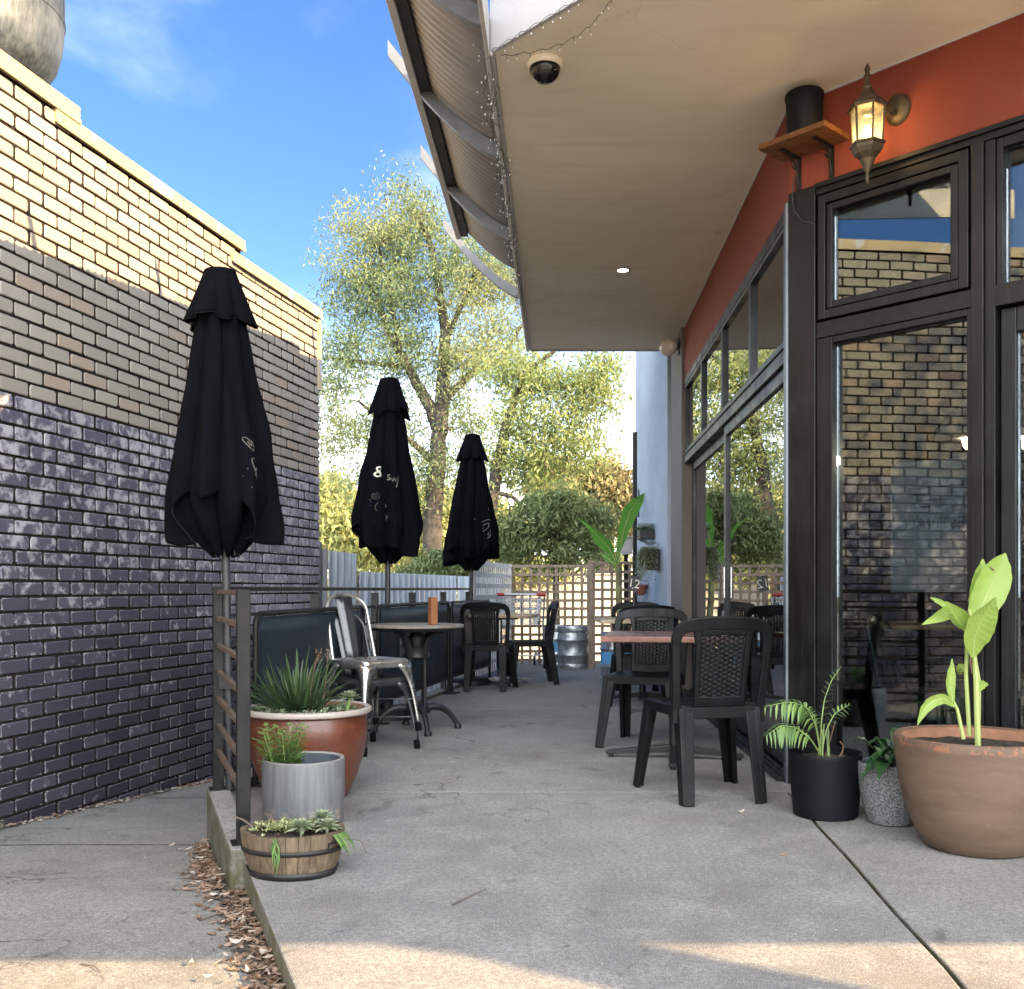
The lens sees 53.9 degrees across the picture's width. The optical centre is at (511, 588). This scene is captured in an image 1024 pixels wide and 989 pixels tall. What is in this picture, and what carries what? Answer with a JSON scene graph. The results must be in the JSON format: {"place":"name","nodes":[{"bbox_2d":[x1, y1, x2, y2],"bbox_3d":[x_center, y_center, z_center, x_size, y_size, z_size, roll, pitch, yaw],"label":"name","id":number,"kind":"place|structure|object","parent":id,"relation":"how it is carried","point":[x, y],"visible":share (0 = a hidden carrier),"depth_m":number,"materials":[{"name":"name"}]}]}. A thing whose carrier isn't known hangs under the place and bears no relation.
{"place":"outdoors","nodes":[
{"label":"outdoors","id":0,"kind":"place"},
{"bbox_2d":[0,780,263,988],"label":"driveway","id":1,"kind":"structure","parent":0,"point":[131,925],"depth_m":3.55,"materials":[{"name":"concrete"}]},
{"bbox_2d":[81,963,100,972],"bbox_3d":[-1.194,1.077,2.865,0.111,0.008,0.013,0,0,39],"label":"twig","id":2,"kind":"object","parent":1,"relation":"on","point":[90,965],"visible":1,"depth_m":2.87,"materials":[{"name":"beige wood"}]},
{"bbox_2d":[4,777,284,988],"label":"dirt strip","id":3,"kind":"object","parent":1,"relation":"on","point":[248,943],"visible":0.41,"depth_m":3.37,"materials":[{"name":"brown soil"}]},
{"bbox_2d":[2,779,212,826],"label":"fallen leaves","id":4,"kind":"object","parent":3,"relation":"on","point":[58,816],"visible":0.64,"depth_m":6.19,"materials":[{"name":"brown plant"}]},
{"bbox_2d":[0,773,235,828],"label":"pebbles","id":5,"kind":"object","parent":3,"relation":"on","point":[97,805],"visible":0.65,"depth_m":6.28,"materials":[{"name":"stone"}]},
{"bbox_2d":[144,838,284,988],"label":"fallen leaves","id":6,"kind":"object","parent":3,"relation":"on","point":[275,973],"visible":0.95,"depth_m":3.31,"materials":[{"name":"brown plant"}]},
{"bbox_2d":[198,913,223,920],"bbox_3d":[-0.996,1.096,3.374,0.004,0.008,0.125,0,0,38],"label":"twig","id":7,"kind":"object","parent":1,"relation":"on","point":[209,916],"visible":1,"depth_m":3.36,"materials":[{"name":"wood"}]},
{"bbox_2d":[322,548,490,704],"bbox_3d":[-1.157,0.740,12.621,0.391,2.260,5.924,0,0,16],"label":"steel fence","id":8,"kind":"object","parent":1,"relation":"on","point":[339,569],"visible":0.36,"depth_m":11.35,"materials":[{"name":"silver metal"}]},
{"bbox_2d":[50,0,635,592],"label":"sky","id":9,"kind":"structure","parent":0,"point":[256,113],"materials":[{"name":"blue"}]},
{"bbox_2d":[232,661,1023,988],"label":"patio","id":10,"kind":"structure","parent":0,"point":[626,883],"depth_m":3.44,"materials":[{"name":"concrete"}]},
{"bbox_2d":[164,266,284,790],"bbox_3d":[-1.393,-0.290,4.858,0.575,2.520,0.518,0,0,26],"label":"closed umbrella","id":11,"kind":"object","parent":10,"relation":"on","point":[222,499],"visible":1,"depth_m":4.73,"materials":[{"name":"black fabric"}]},
{"bbox_2d":[218,646,371,794],"bbox_3d":[-1.049,0.639,4.894,0.740,0.722,0.688,0,0,0],"label":"red pot","id":12,"kind":"object","parent":10,"relation":"on","point":[338,726],"visible":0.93,"depth_m":4.73,"materials":[{"name":"ceramic"}]},
{"bbox_2d":[253,722,344,822],"bbox_3d":[-0.892,0.786,4.309,0.349,0.428,0.351,0,0,19],"label":"grey planter","id":13,"kind":"object","parent":10,"relation":"on","point":[297,782],"visible":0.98,"depth_m":4.18,"materials":[{"name":"metal"}]},
{"bbox_2d":[234,809,366,881],"bbox_3d":[-0.756,0.894,3.538,0.334,0.213,0.396,0,0,-41],"label":"barrel planter","id":14,"kind":"object","parent":10,"relation":"on","point":[284,849],"visible":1,"depth_m":3.46,"materials":[{"name":"brown wood"}]},
{"bbox_2d":[251,605,369,786],"bbox_3d":[-1.175,0.557,6.100,0.160,0.886,2.047,0,0,7],"label":"cafe barrier","id":15,"kind":"object","parent":10,"relation":"on","point":[276,638],"visible":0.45,"depth_m":5.68,"materials":[{"name":"black fabric"}]},
{"bbox_2d":[207,683,461,888],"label":"kerb","id":16,"kind":"structure","parent":10,"relation":"on","point":[221,821],"depth_m":4.26,"materials":[{"name":"concrete"}]},
{"bbox_2d":[208,587,468,845],"bbox_3d":[-1.001,0.480,7.362,0.587,0.983,7.146,0,0,4],"label":"patio railing","id":17,"kind":"object","parent":16,"relation":"on","point":[240,745],"visible":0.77,"depth_m":4.24,"materials":[{"name":"grey metal"}]},
{"bbox_2d":[328,611,419,756],"bbox_3d":[-0.917,0.570,6.310,0.522,0.862,0.453,0,0,43],"label":"metal chair","id":18,"kind":"object","parent":10,"relation":"on","point":[381,680],"visible":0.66,"depth_m":6.29,"materials":[{"name":"silver metal"}]},
{"bbox_2d":[325,593,421,730],"bbox_3d":[-0.907,0.455,6.301,0.522,0.862,0.454,0,0,44],"label":"metal chair","id":19,"kind":"object","parent":18,"relation":"on","point":[366,668],"visible":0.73,"depth_m":6.29,"materials":[{"name":"silver metal"}]},
{"bbox_2d":[351,377,422,721],"bbox_3d":[-0.968,-0.320,7.815,0.538,2.640,0.545,1,0,0],"label":"closed umbrella","id":20,"kind":"object","parent":10,"relation":"on","point":[386,522],"visible":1,"depth_m":7.68,"materials":[{"name":"black fabric"}]},
{"bbox_2d":[376,601,456,724],"bbox_3d":[-0.795,0.557,8.500,0.160,0.886,2.225,0,0,10],"label":"cafe barrier","id":21,"kind":"object","parent":10,"relation":"on","point":[389,644],"visible":0.52,"depth_m":8.35,"materials":[{"name":"black fabric"}]},
{"bbox_2d":[371,623,463,736],"bbox_3d":[-0.675,0.625,7.120,0.670,0.750,0.670,0,0,-11],"label":"round table","id":22,"kind":"object","parent":10,"relation":"on","point":[416,642],"visible":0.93,"depth_m":7.05,"materials":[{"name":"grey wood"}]},
{"bbox_2d":[428,597,437,624],"bbox_3d":[-0.552,0.154,7.020,0.052,0.190,0.052,0,0,-29],"label":"wooden block","id":23,"kind":"object","parent":22,"relation":"on","point":[432,610],"depth_m":7.00,"materials":[{"name":"orange wood"}]},
{"bbox_2d":[446,599,490,692],"bbox_3d":[-0.415,0.559,10.430,0.160,0.882,1.607,0,0,12],"label":"cafe barrier","id":24,"kind":"object","parent":10,"relation":"on","point":[482,659],"visible":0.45,"depth_m":9.99,"materials":[{"name":"black fabric"}]},
{"bbox_2d":[452,889,485,905],"bbox_3d":[-0.136,0.995,3.257,0.004,0.007,0.200,0,0,31],"label":"twig","id":25,"kind":"object","parent":10,"relation":"on","point":[466,897],"visible":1,"depth_m":3.23,"materials":[{"name":"grey wood"}]},
{"bbox_2d":[442,434,499,685],"bbox_3d":[-0.423,-0.312,10.555,0.563,2.629,0.562,0,0,-20],"label":"closed umbrella","id":26,"kind":"object","parent":10,"relation":"on","point":[471,543],"visible":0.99,"depth_m":10.41,"materials":[{"name":"black fabric"}]},
{"bbox_2d":[460,602,518,691],"bbox_3d":[-0.236,0.565,10.009,0.548,0.880,0.551,0,0,7],"label":"plastic chair","id":27,"kind":"object","parent":10,"relation":"on","point":[469,650],"visible":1,"depth_m":9.79,"materials":[{"name":"black plastic"}]},
{"bbox_2d":[473,561,510,675],"bbox_3d":[-0.230,0.395,12.235,0.042,1.440,2.293,0,0,10],"label":"fence","id":28,"kind":"object","parent":10,"relation":"on","point":[498,575],"visible":0.35,"depth_m":12.27,"materials":[{"name":"silver metal"}]},
{"bbox_2d":[469,613,537,686],"bbox_3d":[-0.130,0.632,10.550,0.808,0.735,0.808,0,0,-23],"label":"cafe table","id":29,"kind":"object","parent":10,"relation":"on","point":[513,616],"visible":0.48,"depth_m":10.49,"materials":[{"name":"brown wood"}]},
{"bbox_2d":[497,593,545,668],"bbox_3d":[0.105,0.524,12.871,0.646,0.950,0.806,0,0,0],"label":"shopping trolley","id":30,"kind":"object","parent":10,"relation":"on","point":[538,602],"visible":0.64,"depth_m":12.57,"materials":[{"name":"metal"}]},
{"bbox_2d":[507,601,559,685],"bbox_3d":[0.211,0.565,10.651,0.551,0.880,0.548,0,0,-7],"label":"plastic chair","id":31,"kind":"object","parent":10,"relation":"on","point":[546,644],"visible":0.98,"depth_m":10.47,"materials":[{"name":"black plastic"}]},
{"bbox_2d":[511,564,587,663],"bbox_3d":[0.515,0.343,13.350,1.116,1.345,0.042,0,0,0],"label":"trellis","id":32,"kind":"object","parent":10,"relation":"on","point":[556,591],"visible":0.38,"depth_m":13.34,"materials":[{"name":"beige wood"}]},
{"bbox_2d":[544,625,573,667],"bbox_3d":[0.600,0.734,12.980,0.422,0.532,0.422,0,0,0],"label":"steel keg","id":33,"kind":"object","parent":10,"relation":"on","point":[556,632],"visible":0.19,"depth_m":12.79,"materials":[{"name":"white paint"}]},
{"bbox_2d":[557,625,587,668],"bbox_3d":[0.775,0.734,12.750,0.422,0.532,0.422,0,0,-17],"label":"steel keg","id":34,"kind":"object","parent":10,"relation":"on","point":[572,647],"visible":0.94,"depth_m":12.57,"materials":[{"name":"silver metal"}]},
{"bbox_2d":[588,560,631,668],"bbox_3d":[1.272,0.330,12.600,0.631,1.370,0.042,0,0,0],"label":"trellis","id":35,"kind":"object","parent":10,"relation":"on","point":[592,635],"visible":0.5,"depth_m":12.59,"materials":[{"name":"beige wood"}]},
{"bbox_2d":[577,493,644,630],"bbox_3d":[1.169,-0.048,12.150,0.798,2.166,0.506,0,0,0],"label":"banana plant","id":36,"kind":"object","parent":10,"relation":"on","point":[630,510],"visible":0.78,"depth_m":12.08,"materials":[{"name":"green plant"}]},
{"bbox_2d":[600,632,630,681],"bbox_3d":[1.155,0.734,10.850,0.422,0.532,0.422,0,0,-11],"label":"steel keg","id":37,"kind":"object","parent":10,"relation":"on","point":[606,650],"visible":0.21,"depth_m":10.73,"materials":[{"name":"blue metal"}]},
{"bbox_2d":[621,536,631,601],"bbox_3d":[1.448,0.100,12.752,0.150,1.519,0.145,0,0,0],"label":"meter box","id":38,"kind":"object","parent":10,"relation":"on","point":[626,550],"visible":0.48,"depth_m":12.78,"materials":[{"name":"white paint"}]},
{"bbox_2d":[612,602,658,694],"bbox_3d":[1.201,0.565,9.631,0.548,0.880,0.551,0,0,6],"label":"plastic chair","id":39,"kind":"object","parent":10,"relation":"on","point":[627,645],"visible":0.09,"depth_m":9.85,"materials":[{"name":"black plastic"}]},
{"bbox_2d":[594,618,680,700],"bbox_3d":[1.160,0.632,8.950,0.800,0.735,0.721,0,0,0],"label":"cafe table","id":40,"kind":"object","parent":10,"relation":"on","point":[642,693],"visible":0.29,"depth_m":8.92,"materials":[{"name":"brown wood"}]},
{"bbox_2d":[628,575,639,591],"bbox_3d":[1.079,0.072,8.900,0.096,0.384,0.060,0,0,30],"label":"table number","id":41,"kind":"object","parent":40,"relation":"on","point":[634,582],"visible":0.74,"depth_m":8.90,"materials":[{"name":"silver metal"}]},
{"bbox_2d":[595,607,687,747],"bbox_3d":[0.863,0.565,6.511,0.548,0.880,0.551,0,0,18],"label":"plastic chair","id":42,"kind":"object","parent":10,"relation":"on","point":[644,672],"visible":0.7,"depth_m":6.69,"materials":[{"name":"black plastic"}]},
{"bbox_2d":[609,604,678,706],"bbox_3d":[1.081,0.565,8.289,0.548,0.880,0.551,0,0,-3],"label":"plastic chair","id":43,"kind":"object","parent":10,"relation":"on","point":[626,661],"visible":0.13,"depth_m":8.08,"materials":[{"name":"black plastic"}]},
{"bbox_2d":[601,631,744,769],"bbox_3d":[0.955,0.632,5.930,0.801,0.735,0.801,0,0,10],"label":"cafe table","id":44,"kind":"object","parent":10,"relation":"on","point":[655,637],"visible":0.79,"depth_m":5.86,"materials":[{"name":"brown wood"}]},
{"bbox_2d":[633,616,771,806],"bbox_3d":[0.934,0.565,4.899,0.548,0.880,0.551,0,0,-11],"label":"plastic chair","id":45,"kind":"object","parent":10,"relation":"on","point":[726,708],"visible":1,"depth_m":4.69,"materials":[{"name":"black plastic"}]},
{"bbox_2d":[761,667,862,821],"bbox_3d":[1.279,0.671,4.426,0.531,0.658,0.315,0,0,-13],"label":"black pot","id":46,"kind":"object","parent":10,"relation":"on","point":[824,782],"visible":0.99,"depth_m":4.33,"materials":[{"name":"plastic"}]},
{"bbox_2d":[850,728,912,826],"bbox_3d":[1.626,0.800,4.270,0.338,0.399,0.408,0,0,0],"label":"speckled pot","id":47,"kind":"object","parent":10,"relation":"on","point":[883,803],"visible":0.69,"depth_m":4.21,"materials":[{"name":"grey stone"}]},
{"bbox_2d":[892,553,1023,858],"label":"terracotta pot","id":48,"kind":"object","parent":10,"relation":"on","point":[961,787],"visible":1,"depth_m":3.75,"materials":[{"name":"ceramic"}]},
{"label":"ground","id":49,"kind":"structure","parent":0,"visible":0},
{"bbox_2d":[0,49,323,825],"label":"brick building","id":50,"kind":"structure","parent":49,"relation":"on","point":[108,253],"depth_m":6.38,"materials":[{"name":"beige brick"}]},
{"bbox_2d":[0,0,65,84],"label":"roof vent","id":51,"kind":"object","parent":50,"relation":"on","point":[32,35],"visible":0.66,"depth_m":6.54,"materials":[{"name":"silver metal"}]},
{"bbox_2d":[318,465,421,609],"bbox_3d":[-4.657,-1.109,34.066,6.288,6.059,4.007,0,0,0],"label":"distant tree","id":52,"kind":"object","parent":49,"relation":"on","point":[336,533],"visible":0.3,"depth_m":33.00,"materials":[{"name":"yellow plant"}]},
{"bbox_2d":[456,543,631,600],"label":"treeline","id":53,"kind":"object","parent":49,"relation":"on","point":[630,557],"depth_m":56.70,"materials":[{"name":"plant"}]},
{"bbox_2d":[510,447,631,570],"bbox_3d":[2.739,-1.596,36.029,5.951,7.019,3.481,0,0,0],"label":"distant gum tree","id":54,"kind":"object","parent":49,"relation":"on","point":[618,486],"visible":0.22,"depth_m":35.13,"materials":[{"name":"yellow plant"}]},
{"bbox_2d":[632,351,670,651],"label":"rendered wall building","id":55,"kind":"structure","parent":49,"relation":"on","point":[651,457],"depth_m":11.25,"materials":[{"name":"white paint"}]},
{"bbox_2d":[636,584,647,595],"bbox_3d":[1.499,0.015,11.700,0.156,0.130,0.156,0,0,0],"label":"terracotta wall bowl","id":56,"kind":"object","parent":55,"relation":"attached to","point":[642,589],"visible":0.79,"depth_m":11.64,"materials":[{"name":"orange ceramic"}]},
{"bbox_2d":[636,522,654,544],"bbox_3d":[1.490,-0.616,11.348,0.238,0.248,0.353,0,0,0],"label":"flower planter","id":57,"kind":"object","parent":55,"relation":"attached to","point":[645,533],"visible":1,"depth_m":11.22,"materials":[{"name":"grey metal"}]},
{"bbox_2d":[634,541,658,583],"bbox_3d":[1.453,-0.284,10.925,0.306,0.474,0.412,0,0,0],"label":"trailing planter","id":58,"kind":"object","parent":55,"relation":"attached to","point":[649,555],"visible":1,"depth_m":10.85,"materials":[{"name":"green plant"}]},
{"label":"car park","id":59,"kind":"structure","parent":0,"visible":0},
{"bbox_2d":[300,150,539,555],"bbox_3d":[-2.073,-3.754,21.928,6.238,11.352,3.170,0,0,0],"label":"gum tree","id":60,"kind":"object","parent":59,"relation":"on","point":[437,413],"visible":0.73,"depth_m":21.78,"materials":[{"name":"green plant"}]},
{"bbox_2d":[392,543,490,584],"bbox_3d":[-1.196,0.563,17.019,1.845,2.681,1.302,0,0,0],"label":"garden shrub","id":61,"kind":"object","parent":59,"relation":"on","point":[432,562],"visible":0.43,"depth_m":16.75,"materials":[{"name":"green plant"}]},
{"bbox_2d":[393,475,527,569],"bbox_3d":[-1.398,-0.805,29.937,5.255,5.442,3.123,0,0,0],"label":"distant tree","id":62,"kind":"object","parent":59,"relation":"on","point":[445,517],"visible":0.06,"depth_m":29.31,"materials":[{"name":"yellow plant"}]},
{"bbox_2d":[490,553,579,611],"bbox_3d":[0.133,0.526,19.967,2.670,2.749,1.360,0,0,0],"label":"shrub","id":63,"kind":"object","parent":59,"relation":"on","point":[534,579],"visible":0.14,"depth_m":19.75,"materials":[{"name":"green plant"}]},
{"bbox_2d":[465,332,635,572],"bbox_3d":[0.686,-1.366,17.997,3.191,6.536,2.179,0,0,0],"label":"acacia tree","id":64,"kind":"object","parent":59,"relation":"on","point":[531,383],"visible":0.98,"depth_m":17.82,"materials":[{"name":"green plant"}]},
{"bbox_2d":[481,474,628,624],"bbox_3d":[0.681,0.027,16.161,2.607,3.746,1.739,0,0,0],"label":"round bush","id":65,"kind":"object","parent":59,"relation":"on","point":[548,513],"visible":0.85,"depth_m":15.97,"materials":[{"name":"green plant"}]},
{"bbox_2d":[506,571,631,660],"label":"garden wall","id":66,"kind":"structure","parent":59,"relation":"on","point":[577,604],"depth_m":20.90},
{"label":"patio base","id":67,"kind":"structure","parent":0,"visible":0},
{"bbox_2d":[490,0,1023,794],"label":"shop building","id":68,"kind":"structure","parent":67,"relation":"on","point":[848,432],"depth_m":4.95,"materials":[{"name":"paint"}]},
{"bbox_2d":[386,0,527,351],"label":"awning","id":69,"kind":"object","parent":68,"relation":"attached to","point":[440,67],"visible":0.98,"depth_m":5.85,"materials":[{"name":"metal"}]},
{"bbox_2d":[473,0,611,315],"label":"string lights","id":70,"kind":"object","parent":68,"relation":"attached to","point":[512,253],"visible":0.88,"depth_m":5.48},
{"bbox_2d":[527,53,562,84],"bbox_3d":[0.155,-2.429,4.740,0.170,0.099,0.170,0,0,0],"label":"dome camera","id":71,"kind":"object","parent":68,"relation":"attached to","point":[544,68],"visible":1,"depth_m":4.69,"materials":[{"name":"paint"}]},
{"bbox_2d":[615,267,630,272],"bbox_3d":[0.862,-2.475,7.820,0.120,0.010,0.120,0,0,0],"label":"downlight","id":72,"kind":"object","parent":68,"relation":"attached to","point":[622,270],"visible":1,"depth_m":7.82,"materials":[{"name":"white paint"}]},
{"bbox_2d":[659,337,679,355],"bbox_3d":[1.538,-2.317,9.643,0.234,0.186,0.166,0,0,-23],"label":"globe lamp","id":73,"kind":"object","parent":68,"relation":"attached to","point":[669,346],"visible":1,"depth_m":9.59,"materials":[{"name":"white glass"}]},
{"bbox_2d":[685,361,700,451],"bbox_3d":[1.643,-1.597,8.973,0.070,0.643,1.109,0,0,3],"label":"window","id":74,"kind":"structure","parent":68,"relation":"in","point":[693,386],"depth_m":9.09,"materials":[{"name":"clear glass"}]},
{"bbox_2d":[692,434,723,694],"bbox_3d":[1.668,-0.120,8.406,0.042,2.128,2.239,0,0,3],"label":"sliding door","id":75,"kind":"structure","parent":68,"relation":"in","point":[708,469],"depth_m":8.57,"materials":[{"name":"clear glass"}]},
{"bbox_2d":[701,326,721,434],"bbox_3d":[1.591,-1.597,7.885,0.070,0.643,1.070,0,0,3],"label":"window","id":76,"kind":"structure","parent":68,"relation":"in","point":[711,362],"depth_m":7.95,"materials":[{"name":"clear glass"}]},
{"bbox_2d":[722,282,748,411],"bbox_3d":[1.539,-1.597,6.811,0.070,0.643,1.080,0,0,3],"label":"window","id":77,"kind":"structure","parent":68,"relation":"in","point":[735,329],"depth_m":6.87,"materials":[{"name":"clear glass"}]},
{"bbox_2d":[723,368,783,763],"bbox_3d":[1.514,-0.120,6.295,0.054,2.128,2.154,0,0,3],"label":"sliding door","id":78,"kind":"structure","parent":68,"relation":"in","point":[753,569],"depth_m":6.14,"materials":[{"name":"clear glass"}]},
{"bbox_2d":[749,225,783,381],"bbox_3d":[1.488,-1.597,5.746,0.070,0.643,1.054,0,0,3],"label":"window","id":79,"kind":"structure","parent":68,"relation":"in","point":[766,285],"depth_m":5.84,"materials":[{"name":"clear glass"}]},
{"bbox_2d":[758,120,848,224],"bbox_3d":[1.441,-2.024,4.980,0.231,0.395,0.370,0,0,-42],"label":"corner shelf","id":80,"kind":"object","parent":68,"relation":"attached to","point":[796,145],"visible":1,"depth_m":4.97,"materials":[{"name":"brown wood"}]},
{"bbox_2d":[785,85,823,133],"bbox_3d":[1.443,-2.334,4.969,0.188,0.222,0.188,0,0,0],"label":"round speaker","id":81,"kind":"object","parent":80,"relation":"on","point":[804,105],"visible":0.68,"depth_m":4.89},
{"bbox_2d":[847,63,910,183],"bbox_3d":[1.693,-2.154,4.686,0.296,0.563,0.159,0,0,-30],"label":"wall lantern","id":82,"kind":"object","parent":68,"relation":"attached to","point":[870,110],"depth_m":4.62,"materials":[{"name":"brown metal"}]},
{"bbox_2d":[817,308,970,794],"bbox_3d":[1.827,-0.127,4.806,0.100,2.254,0.772,0,0,-42],"label":"window","id":83,"kind":"structure","parent":68,"relation":"in","point":[894,400],"depth_m":4.82,"materials":[{"name":"clear glass"}]},
{"bbox_2d":[818,148,970,321],"bbox_3d":[1.804,-1.655,4.785,0.062,0.620,0.748,0,0,-42],"label":"window","id":84,"kind":"structure","parent":68,"relation":"in","point":[903,236],"depth_m":4.76,"materials":[{"name":"black glass"}]},
{"bbox_2d":[985,130,1023,726],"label":"window","id":85,"kind":"structure","parent":68,"relation":"in","point":[1004,156],"depth_m":4.42,"materials":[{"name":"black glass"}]},
{"bbox_2d":[1001,305,1023,729],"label":"door","id":86,"kind":"structure","parent":68,"relation":"in","point":[1012,318],"depth_m":4.39,"materials":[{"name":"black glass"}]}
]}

